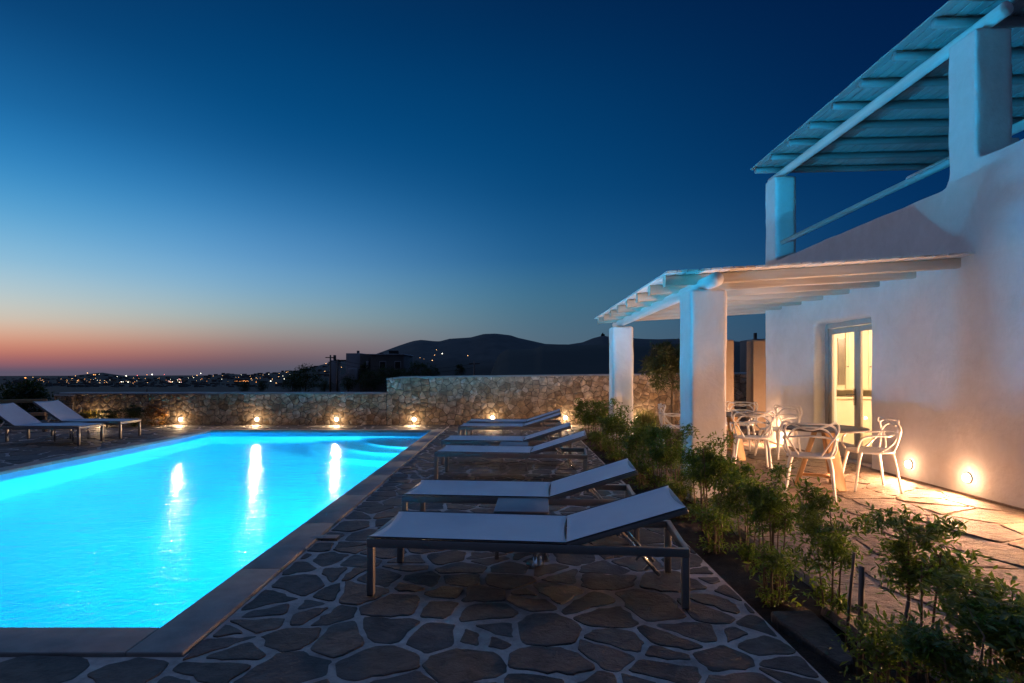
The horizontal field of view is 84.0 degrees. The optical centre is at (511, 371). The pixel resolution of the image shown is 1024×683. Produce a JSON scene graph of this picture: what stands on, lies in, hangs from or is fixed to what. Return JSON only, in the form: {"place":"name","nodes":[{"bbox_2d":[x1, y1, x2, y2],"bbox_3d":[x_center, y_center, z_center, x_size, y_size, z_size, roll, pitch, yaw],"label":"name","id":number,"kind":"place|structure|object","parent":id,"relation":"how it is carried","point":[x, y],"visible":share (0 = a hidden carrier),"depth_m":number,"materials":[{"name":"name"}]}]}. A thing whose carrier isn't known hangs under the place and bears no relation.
{"place":"outdoors","nodes":[
{"label":"outdoors","id":0,"kind":"place"},
{"bbox_2d":[0,655,168,682],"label":"poolside paving","id":1,"kind":"structure","parent":0,"point":[39,669],"depth_m":2.66,"materials":[{"name":"stone"}]},
{"bbox_2d":[0,425,227,467],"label":"terrace paving","id":2,"kind":"structure","parent":0,"point":[33,453],"depth_m":11.75,"materials":[{"name":"stone"}]},
{"bbox_2d":[0,399,47,431],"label":"stone wall","id":3,"kind":"structure","parent":2,"relation":"on","point":[43,414],"depth_m":13.29,"materials":[{"name":"grey stone"}]},
{"bbox_2d":[0,378,57,423],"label":"olive bush","id":4,"kind":"object","parent":2,"relation":"on","point":[27,389],"visible":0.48,"depth_m":15.46,"materials":[{"name":"green plant"}]},
{"bbox_2d":[0,402,103,444],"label":"sun lounger","id":5,"kind":"object","parent":2,"relation":"on","point":[13,414],"visible":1,"depth_m":11.12,"materials":[{"name":"fabric"}]},
{"bbox_2d":[54,422,88,441],"bbox_3d":[-8.950,1.208,11.580,0.410,0.360,0.450,0,0,0],"label":"side table","id":6,"kind":"object","parent":2,"relation":"on","point":[72,431],"visible":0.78,"depth_m":11.58,"materials":[{"name":"metal"}]},
{"bbox_2d":[27,400,140,438],"bbox_3d":[-9.075,0.997,12.120,1.950,0.783,0.660,0,0,0],"label":"sun lounger","id":7,"kind":"object","parent":2,"relation":"on","point":[59,411],"visible":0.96,"depth_m":12.14,"materials":[{"name":"fabric"}]},
{"bbox_2d":[78,408,102,417],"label":"shrub","id":8,"kind":"object","parent":2,"relation":"on","point":[90,414],"visible":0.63,"depth_m":14.51,"materials":[{"name":"green plant"}]},
{"bbox_2d":[92,409,125,427],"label":"shrub","id":9,"kind":"object","parent":2,"relation":"on","point":[113,414],"visible":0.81,"depth_m":14.40,"materials":[{"name":"green plant"}]},
{"bbox_2d":[121,404,145,426],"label":"shrub","id":10,"kind":"object","parent":2,"relation":"on","point":[133,412],"visible":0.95,"depth_m":14.53,"materials":[{"name":"green plant"}]},
{"bbox_2d":[142,404,168,425],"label":"shrub","id":11,"kind":"object","parent":2,"relation":"on","point":[150,414],"visible":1,"depth_m":14.56,"materials":[{"name":"green plant"}]},
{"bbox_2d":[0,429,443,656],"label":"swimming pool","id":12,"kind":"structure","parent":0,"point":[185,632],"depth_m":3.74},
{"bbox_2d":[0,436,422,627],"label":"pool water","id":13,"kind":"structure","parent":12,"relation":"in","point":[159,537],"depth_m":5.90,"materials":[{"name":"blue liquid"}]},
{"bbox_2d":[215,425,448,428],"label":"terrace paving","id":14,"kind":"structure","parent":0,"point":[321,426],"depth_m":14.32,"materials":[{"name":"stone"}]},
{"bbox_2d":[0,334,739,423],"bbox_3d":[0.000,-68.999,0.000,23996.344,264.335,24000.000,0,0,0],"label":"terrain","id":15,"kind":"structure","parent":0,"point":[497,354],"depth_m":2328.43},
{"bbox_2d":[54,394,75,410],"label":"stone pier","id":16,"kind":"structure","parent":15,"relation":"on","point":[69,400],"depth_m":15.00,"materials":[{"name":"beige stone"}]},
{"bbox_2d":[3,362,329,386],"bbox_3d":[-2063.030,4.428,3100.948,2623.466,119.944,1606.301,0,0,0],"label":"distant town","id":17,"kind":"object","parent":15,"relation":"on","point":[89,383],"visible":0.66,"depth_m":2936.39},
{"bbox_2d":[59,392,386,424],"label":"stone wall","id":18,"kind":"structure","parent":15,"relation":"on","point":[276,408],"depth_m":15.10,"materials":[{"name":"beige stone"}]},
{"bbox_2d":[237,380,251,391],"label":"distant tree","id":19,"kind":"object","parent":15,"relation":"on","point":[244,386],"visible":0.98,"depth_m":139.79,"materials":[{"name":"green plant"}]},
{"bbox_2d":[255,381,269,391],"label":"distant tree","id":20,"kind":"object","parent":15,"relation":"on","point":[262,386],"visible":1,"depth_m":129.71,"materials":[{"name":"green plant"}]},
{"bbox_2d":[280,374,303,391],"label":"distant tree","id":21,"kind":"object","parent":15,"relation":"on","point":[291,381],"visible":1,"depth_m":89.75,"materials":[{"name":"green plant"}]},
{"bbox_2d":[286,363,322,391],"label":"distant tree","id":22,"kind":"object","parent":15,"relation":"on","point":[306,380],"visible":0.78,"depth_m":94.49,"materials":[{"name":"green plant"}]},
{"bbox_2d":[317,378,333,391],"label":"distant tree","id":23,"kind":"object","parent":15,"relation":"on","point":[325,386],"visible":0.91,"depth_m":84.84,"materials":[{"name":"green plant"}]},
{"bbox_2d":[325,355,335,391],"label":"utility pole","id":24,"kind":"object","parent":15,"relation":"on","point":[330,357],"visible":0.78,"depth_m":79.90,"materials":[{"name":"brown wood"}]},
{"bbox_2d":[331,361,468,372],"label":"power line","id":25,"kind":"object","parent":24,"relation":"attached to","point":[405,372],"visible":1,"depth_m":77.09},
{"bbox_2d":[334,358,470,368],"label":"power line","id":26,"kind":"object","parent":24,"relation":"attached to","point":[400,368],"visible":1,"depth_m":77.61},
{"bbox_2d":[336,361,337,391],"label":"utility pole","id":27,"kind":"object","parent":15,"relation":"on","point":[337,378],"visible":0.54,"depth_m":83.90,"materials":[{"name":"brown wood"}]},
{"bbox_2d":[336,374,356,391],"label":"distant tree","id":28,"kind":"object","parent":15,"relation":"on","point":[348,382],"visible":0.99,"depth_m":77.70,"materials":[{"name":"green plant"}]},
{"bbox_2d":[357,370,382,391],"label":"distant tree","id":29,"kind":"object","parent":15,"relation":"on","point":[372,385],"visible":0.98,"depth_m":79.59,"materials":[{"name":"green plant"}]},
{"bbox_2d":[331,350,412,391],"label":"distant house","id":30,"kind":"structure","parent":15,"relation":"on","point":[394,358],"depth_m":101.00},
{"bbox_2d":[379,361,385,368],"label":"window","id":31,"kind":"structure","parent":30,"relation":"in","point":[380,362],"depth_m":99.90,"materials":[{"name":"black glass"}]},
{"bbox_2d":[395,361,400,367],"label":"window","id":32,"kind":"structure","parent":30,"relation":"in","point":[397,363],"depth_m":99.90,"materials":[{"name":"black glass"}]},
{"bbox_2d":[373,364,402,390],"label":"distant tree","id":33,"kind":"object","parent":15,"relation":"on","point":[386,374],"visible":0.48,"depth_m":83.47,"materials":[{"name":"green plant"}]},
{"bbox_2d":[407,359,429,375],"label":"distant tree","id":34,"kind":"object","parent":15,"relation":"on","point":[418,365],"visible":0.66,"depth_m":84.60,"materials":[{"name":"green plant"}]},
{"bbox_2d":[418,365,439,375],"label":"distant tree","id":35,"kind":"object","parent":15,"relation":"on","point":[429,374],"visible":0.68,"depth_m":79.77,"materials":[{"name":"green plant"}]},
{"bbox_2d":[453,363,465,375],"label":"distant tree","id":36,"kind":"object","parent":15,"relation":"on","point":[459,367],"visible":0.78,"depth_m":89.83,"materials":[{"name":"green plant"}]},
{"bbox_2d":[387,372,764,435],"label":"stone wall","id":37,"kind":"structure","parent":15,"relation":"on","point":[442,400],"depth_m":15.10,"materials":[{"name":"beige stone"}]},
{"bbox_2d":[740,333,764,371],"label":"neighbour house","id":38,"kind":"structure","parent":15,"relation":"on","point":[743,355],"depth_m":62.70,"materials":[{"name":"white paint"}]},
{"bbox_2d":[0,425,827,682],"bbox_3d":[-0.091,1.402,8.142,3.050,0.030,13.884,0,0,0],"label":"deck paving","id":39,"kind":"structure","parent":0,"point":[546,632],"depth_m":3.23,"materials":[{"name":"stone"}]},
{"bbox_2d":[310,535,338,538],"bbox_3d":[-1.565,1.379,4.770,0.220,0.009,0.100,0,0,0],"label":"drain plate","id":40,"kind":"object","parent":39,"relation":"on","point":[325,536],"visible":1,"depth_m":4.76,"materials":[{"name":"grey metal"}]},
{"bbox_2d":[441,422,571,465],"bbox_3d":[-0.055,1.087,8.765,1.950,0.601,0.660,0,0,5],"label":"sun lounger","id":41,"kind":"object","parent":39,"relation":"on","point":[479,439],"visible":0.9,"depth_m":8.68,"materials":[{"name":"fabric"}]},
{"bbox_2d":[458,412,561,446],"bbox_3d":[-0.012,1.087,10.982,1.950,0.601,0.660,0,0,4],"label":"sun lounger","id":42,"kind":"object","parent":39,"relation":"on","point":[537,424],"visible":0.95,"depth_m":10.71,"materials":[{"name":"fabric"}]},
{"bbox_2d":[434,430,587,478],"bbox_3d":[0.015,1.087,7.518,1.950,0.601,0.660,0,0,6],"label":"sun lounger","id":43,"kind":"object","parent":39,"relation":"on","point":[495,451],"visible":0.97,"depth_m":7.31,"materials":[{"name":"fabric"}]},
{"bbox_2d":[502,422,522,441],"bbox_3d":[0.020,1.208,11.560,0.410,0.360,0.450,0,0,3],"label":"side table","id":44,"kind":"object","parent":39,"relation":"on","point":[503,432],"visible":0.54,"depth_m":11.58,"materials":[{"name":"metal"}]},
{"bbox_2d":[466,409,560,435],"bbox_3d":[0.063,1.087,11.982,1.950,0.601,0.660,0,0,4],"label":"sun lounger","id":45,"kind":"object","parent":39,"relation":"on","point":[514,420],"visible":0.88,"depth_m":12.12,"materials":[{"name":"fabric"}]},
{"bbox_2d":[499,442,528,470],"bbox_3d":[0.040,1.208,8.180,0.410,0.360,0.450,0,0,3],"label":"side table","id":46,"kind":"object","parent":39,"relation":"on","point":[512,444],"visible":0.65,"depth_m":7.98,"materials":[{"name":"metal"}]},
{"bbox_2d":[402,458,638,541],"bbox_3d":[0.085,1.087,4.985,1.950,0.601,0.660,0,0,5],"label":"sun lounger","id":47,"kind":"object","parent":39,"relation":"on","point":[593,480],"visible":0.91,"depth_m":4.92,"materials":[{"name":"fabric"}]},
{"bbox_2d":[494,498,548,559],"bbox_3d":[0.085,1.208,4.420,0.410,0.360,0.450,0,0,3],"label":"side table","id":48,"kind":"object","parent":39,"relation":"on","point":[524,505],"visible":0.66,"depth_m":4.35,"materials":[{"name":"metal"}]},
{"bbox_2d":[367,485,689,609],"bbox_3d":[0.107,1.087,3.748,1.950,0.601,0.660,0,0,6],"label":"sun lounger","id":49,"kind":"object","parent":39,"relation":"on","point":[658,507],"visible":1,"depth_m":3.60,"materials":[{"name":"fabric"}]},
{"bbox_2d":[526,553,543,567],"bbox_3d":[0.170,1.308,4.100,0.130,0.160,0.130,0,0,0],"label":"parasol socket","id":50,"kind":"object","parent":39,"relation":"on","point":[534,562],"visible":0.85,"depth_m":4.09,"materials":[{"name":"silver metal"}]},
{"bbox_2d":[0,0,1023,375],"label":"sky","id":51,"kind":"structure","parent":0,"point":[188,187],"materials":[{"name":"blue"}]},
{"bbox_2d":[571,424,763,433],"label":"side paving","id":52,"kind":"structure","parent":0,"point":[574,428],"depth_m":13.78,"materials":[{"name":"stone"}]},
{"bbox_2d":[633,408,661,427],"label":"grass tuft","id":53,"kind":"object","parent":52,"relation":"on","point":[646,417],"visible":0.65,"depth_m":14.08,"materials":[{"name":"green plant"}]},
{"bbox_2d":[638,339,679,431],"bbox_3d":[3.726,0.308,13.312,1.573,2.388,1.533,0,0,0],"label":"tree","id":54,"kind":"object","parent":52,"relation":"on","point":[665,363],"visible":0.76,"depth_m":13.11,"materials":[{"name":"green plant"}]},
{"bbox_2d":[726,340,733,429],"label":"gate pillar","id":55,"kind":"structure","parent":52,"relation":"on","point":[730,371],"depth_m":13.50,"materials":[{"name":"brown paint"}]},
{"bbox_2d":[746,340,765,430],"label":"gate pillar","id":56,"kind":"structure","parent":52,"relation":"on","point":[756,373],"depth_m":13.50,"materials":[{"name":"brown paint"}]},
{"bbox_2d":[581,434,935,682],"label":"planting bed","id":57,"kind":"object","parent":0,"point":[728,568],"visible":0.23,"depth_m":3.80,"materials":[{"name":"soil"}]},
{"bbox_2d":[571,398,601,439],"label":"shrub","id":58,"kind":"object","parent":57,"relation":"on","point":[582,406],"visible":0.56,"depth_m":11.89,"materials":[{"name":"green plant"}]},
{"bbox_2d":[586,430,609,451],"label":"plant","id":59,"kind":"object","parent":57,"relation":"on","point":[599,436],"visible":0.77,"depth_m":10.29,"materials":[{"name":"green plant"}]},
{"bbox_2d":[575,398,622,444],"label":"shrub","id":60,"kind":"object","parent":57,"relation":"on","point":[598,405],"visible":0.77,"depth_m":10.88,"materials":[{"name":"green plant"}]},
{"bbox_2d":[599,435,621,459],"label":"plant","id":61,"kind":"object","parent":57,"relation":"on","point":[608,443],"visible":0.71,"depth_m":9.27,"materials":[{"name":"green plant"}]},
{"bbox_2d":[596,405,630,452],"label":"shrub","id":62,"kind":"object","parent":57,"relation":"on","point":[619,417],"visible":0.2,"depth_m":10.03,"materials":[{"name":"green plant"}]},
{"bbox_2d":[589,403,637,460],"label":"shrub","id":63,"kind":"object","parent":57,"relation":"on","point":[610,420],"visible":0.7,"depth_m":9.08,"materials":[{"name":"green plant"}]},
{"bbox_2d":[611,449,641,459],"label":"plant","id":64,"kind":"object","parent":57,"relation":"on","point":[622,456],"visible":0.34,"depth_m":7.88,"materials":[{"name":"green plant"}]},
{"bbox_2d":[605,419,659,466],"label":"shrub","id":65,"kind":"object","parent":57,"relation":"on","point":[620,431],"visible":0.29,"depth_m":8.34,"materials":[{"name":"green plant"}]},
{"bbox_2d":[616,418,658,479],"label":"shrub","id":66,"kind":"object","parent":57,"relation":"on","point":[637,435],"visible":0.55,"depth_m":7.47,"materials":[{"name":"green plant"}]},
{"bbox_2d":[628,457,655,491],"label":"plant","id":67,"kind":"object","parent":57,"relation":"on","point":[641,471],"visible":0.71,"depth_m":6.96,"materials":[{"name":"green plant"}]},
{"bbox_2d":[624,424,682,487],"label":"shrub","id":68,"kind":"object","parent":57,"relation":"on","point":[651,438],"visible":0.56,"depth_m":6.71,"materials":[{"name":"green plant"}]},
{"bbox_2d":[646,423,703,497],"bbox_3d":[1.722,0.987,6.129,0.552,0.909,0.552,0,0,-13],"label":"shrub","id":69,"kind":"object","parent":57,"relation":"on","point":[665,433],"visible":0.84,"depth_m":6.05,"materials":[{"name":"green plant"}]},
{"bbox_2d":[652,472,697,518],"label":"plant","id":70,"kind":"object","parent":57,"relation":"on","point":[673,487],"visible":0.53,"depth_m":5.57,"materials":[{"name":"green plant"}]},
{"bbox_2d":[662,464,698,501],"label":"plant","id":71,"kind":"object","parent":57,"relation":"on","point":[681,475],"visible":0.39,"depth_m":6.26,"materials":[{"name":"green plant"}]},
{"bbox_2d":[670,431,732,520],"bbox_3d":[1.817,0.990,5.436,0.558,0.904,0.480,0,0,27],"label":"shrub","id":72,"kind":"object","parent":57,"relation":"on","point":[690,458],"visible":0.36,"depth_m":5.41,"materials":[{"name":"green plant"}]},
{"bbox_2d":[700,470,702,530],"bbox_3d":[1.695,1.190,5.077,0.025,0.660,0.016,0,0,0],"label":"plant stake","id":73,"kind":"object","parent":57,"relation":"in","point":[701,501],"visible":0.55,"depth_m":5.07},
{"bbox_2d":[680,501,739,553],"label":"plant","id":74,"kind":"object","parent":57,"relation":"on","point":[713,520],"visible":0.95,"depth_m":4.49,"materials":[{"name":"green plant"}]},
{"bbox_2d":[681,429,741,541],"bbox_3d":[1.735,0.979,4.849,0.605,1.021,0.468,0,0,-21],"label":"shrub","id":75,"kind":"object","parent":57,"relation":"on","point":[719,465],"visible":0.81,"depth_m":4.82,"materials":[{"name":"green plant"}]},
{"bbox_2d":[720,478,722,544],"bbox_3d":[1.740,1.200,4.711,0.017,0.639,0.017,0,0,22],"label":"plant stake","id":76,"kind":"object","parent":57,"relation":"in","point":[721,536],"visible":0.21,"depth_m":4.71,"materials":[{"name":"wood"}]},
{"bbox_2d":[702,488,742,538],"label":"plant","id":77,"kind":"object","parent":57,"relation":"on","point":[712,501],"visible":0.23,"depth_m":5.05,"materials":[{"name":"green plant"}]},
{"bbox_2d":[703,460,767,563],"bbox_3d":[1.738,1.058,4.314,0.540,0.767,0.560,0,0,15],"label":"shrub","id":78,"kind":"object","parent":57,"relation":"on","point":[733,496],"visible":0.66,"depth_m":4.30,"materials":[{"name":"green plant"}]},
{"bbox_2d":[735,460,805,589],"bbox_3d":[1.728,1.019,3.746,0.525,0.889,0.447,0,0,-13],"label":"shrub","id":79,"kind":"object","parent":57,"relation":"on","point":[762,500],"visible":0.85,"depth_m":3.72,"materials":[{"name":"green plant"}]},
{"bbox_2d":[771,483,776,550],"bbox_3d":[1.735,1.130,3.772,0.049,0.781,0.020,0,0,0],"label":"plant stake","id":80,"kind":"object","parent":57,"relation":"in","point":[772,537],"visible":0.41,"depth_m":3.77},
{"bbox_2d":[745,531,809,607],"bbox_3d":[1.607,1.223,3.481,0.359,0.492,0.513,0,0,16],"label":"plant","id":81,"kind":"object","parent":57,"relation":"on","point":[779,566],"visible":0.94,"depth_m":3.45,"materials":[{"name":"green plant"}]},
{"bbox_2d":[771,610,853,672],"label":"stone slab","id":82,"kind":"structure","parent":57,"relation":"on","point":[811,631],"depth_m":3.01,"materials":[{"name":"stone"}]},
{"bbox_2d":[775,476,880,626],"bbox_3d":[1.823,1.030,3.263,0.641,0.824,0.485,0,0,-26],"label":"shrub","id":83,"kind":"object","parent":57,"relation":"on","point":[836,542],"visible":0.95,"depth_m":3.22,"materials":[{"name":"green plant"}]},
{"bbox_2d":[845,552,855,647],"bbox_3d":[1.745,1.225,2.934,0.065,0.591,0.016,0,0,0],"label":"plant stake","id":84,"kind":"object","parent":57,"relation":"in","point":[851,586],"visible":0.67,"depth_m":2.93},
{"bbox_2d":[821,604,890,659],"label":"stone slab","id":85,"kind":"structure","parent":57,"relation":"on","point":[835,616],"depth_m":3.11,"materials":[{"name":"stone"}]},
{"bbox_2d":[857,566,864,675],"bbox_3d":[1.664,1.223,2.711,0.036,0.594,0.027,0,0,0],"label":"plant stake","id":86,"kind":"object","parent":57,"relation":"in","point":[861,578],"visible":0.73,"depth_m":2.70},
{"bbox_2d":[829,603,923,682],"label":"plant","id":87,"kind":"object","parent":57,"relation":"on","point":[881,661],"visible":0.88,"depth_m":2.41,"materials":[{"name":"green plant"}]},
{"bbox_2d":[895,601,910,680],"bbox_3d":[1.810,1.290,2.634,0.079,0.461,0.020,0,0,0],"label":"plant stake","id":88,"kind":"object","parent":57,"relation":"in","point":[906,611],"visible":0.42,"depth_m":2.63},
{"bbox_2d":[856,502,997,679],"bbox_3d":[1.948,1.032,2.677,0.552,0.818,0.552,0,0,36],"label":"shrub","id":89,"kind":"object","parent":57,"relation":"on","point":[901,548],"visible":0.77,"depth_m":2.67,"materials":[{"name":"green plant"}]},
{"bbox_2d":[851,587,1023,682],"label":"shrub","id":90,"kind":"object","parent":57,"relation":"on","point":[941,653],"visible":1,"depth_m":2.13,"materials":[{"name":"green plant"}]},
{"bbox_2d":[906,552,1023,682],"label":"shrub","id":91,"kind":"object","parent":57,"relation":"on","point":[1011,642],"visible":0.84,"depth_m":2.28,"materials":[{"name":"green plant"}]},
{"bbox_2d":[606,439,955,682],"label":"bed edging","id":92,"kind":"object","parent":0,"point":[800,574],"visible":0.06,"depth_m":3.95,"materials":[{"name":"grey stone"}]},
{"bbox_2d":[570,427,1023,682],"bbox_3d":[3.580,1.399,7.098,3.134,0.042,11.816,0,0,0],"label":"patio paving","id":93,"kind":"structure","parent":0,"point":[878,495],"depth_m":5.22,"materials":[{"name":"stone"}]},
{"bbox_2d":[658,403,679,443],"bbox_3d":[2.788,0.967,9.752,0.538,0.852,0.579,0,0,8],"label":"dining chair","id":94,"kind":"object","parent":93,"relation":"on","point":[663,415],"visible":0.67,"depth_m":9.61,"materials":[{"name":"white plastic"}]},
{"bbox_2d":[726,401,757,450],"bbox_3d":[4.127,0.967,10.310,0.579,0.852,0.538,0,0,35],"label":"dining chair","id":95,"kind":"object","parent":93,"relation":"on","point":[747,425],"visible":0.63,"depth_m":10.35,"materials":[{"name":"white plastic"}]},
{"bbox_2d":[726,412,760,460],"bbox_3d":[3.520,1.033,9.200,0.950,0.726,0.950,0,0,-12],"label":"round table","id":96,"kind":"object","parent":93,"relation":"on","point":[741,453],"visible":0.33,"depth_m":9.00,"materials":[{"name":"white wood"}]},
{"bbox_2d":[729,410,774,468],"bbox_3d":[3.446,0.967,8.169,0.579,0.852,0.538,0,0,18],"label":"dining chair","id":97,"kind":"object","parent":93,"relation":"on","point":[765,438],"visible":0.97,"depth_m":7.99,"materials":[{"name":"white plastic"}]},
{"bbox_2d":[754,404,802,459],"bbox_3d":[4.371,0.967,9.304,0.538,0.852,0.579,0,0,-20],"label":"dining chair","id":98,"kind":"object","parent":93,"relation":"on","point":[777,430],"visible":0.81,"depth_m":9.32,"materials":[{"name":"white plastic"}]},
{"bbox_2d":[595,252,975,501],"bbox_3d":[3.464,0.069,9.015,3.472,2.798,5.871,0,0,0],"label":"pergola","id":99,"kind":"object","parent":93,"relation":"on","point":[701,304],"visible":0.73,"depth_m":6.51,"materials":[{"name":"paint"}]},
{"bbox_2d":[781,421,839,501],"bbox_3d":[3.354,0.967,6.389,0.579,0.852,0.538,0,0,28],"label":"dining chair","id":100,"kind":"object","parent":93,"relation":"on","point":[829,457],"visible":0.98,"depth_m":6.20,"materials":[{"name":"white plastic"}]},
{"bbox_2d":[783,424,869,491],"bbox_3d":[3.800,1.033,6.920,0.950,0.726,0.950,0,0,0],"label":"round table","id":101,"kind":"object","parent":93,"relation":"on","point":[840,484],"visible":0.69,"depth_m":6.75,"materials":[{"name":"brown wood"}]},
{"bbox_2d":[841,416,902,493],"bbox_3d":[4.282,0.967,6.777,0.538,0.852,0.578,0,0,12],"label":"dining chair","id":102,"kind":"object","parent":93,"relation":"on","point":[865,449],"visible":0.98,"depth_m":6.68,"materials":[{"name":"white plastic"}]},
{"bbox_2d":[765,28,1023,510],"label":"villa","id":103,"kind":"object","parent":93,"relation":"on","point":[947,390],"visible":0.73,"depth_m":6.72,"materials":[{"name":"paint"}]},
{"bbox_2d":[829,326,856,459],"bbox_3d":[5.349,0.325,9.219,0.123,2.090,0.773,0,0,0],"label":"door","id":104,"kind":"structure","parent":103,"relation":"in","point":[842,450],"depth_m":9.24,"materials":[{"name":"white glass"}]},
{"bbox_2d":[857,324,871,463],"bbox_3d":[5.387,0.325,8.531,0.045,2.090,0.593,0,0,0],"label":"door","id":105,"kind":"structure","parent":103,"relation":"in","point":[867,458],"depth_m":8.75,"materials":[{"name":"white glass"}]},
{"bbox_2d":[780,159,949,244],"bbox_3d":[5.270,-2.521,8.895,0.090,0.095,4.390,0,0,0],"label":"handrail","id":106,"kind":"object","parent":103,"relation":"attached to","point":[909,181],"visible":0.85,"depth_m":8.19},
{"bbox_2d":[750,0,1023,181],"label":"roof pergola","id":107,"kind":"object","parent":103,"relation":"on","point":[889,111],"visible":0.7,"depth_m":8.70,"materials":[{"name":"white wood"}]},
{"bbox_2d":[905,459,913,468],"bbox_3d":[5.097,1.185,7.310,0.054,0.132,0.132,0,0,0],"label":"wall lamp","id":108,"kind":"object","parent":103,"relation":"attached to","point":[909,463],"visible":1,"depth_m":7.28,"materials":[{"name":"metal"}]},
{"bbox_2d":[962,472,972,483],"bbox_3d":[5.097,1.185,6.375,0.054,0.132,0.132,0,0,0],"label":"wall lamp","id":109,"kind":"object","parent":103,"relation":"attached to","point":[967,477],"visible":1,"depth_m":6.35,"materials":[{"name":"metal"}]},
{"bbox_2d":[836,324,871,446],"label":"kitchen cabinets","id":110,"kind":"object","parent":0,"point":[845,371],"visible":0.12,"depth_m":10.59,"materials":[{"name":"wood"}]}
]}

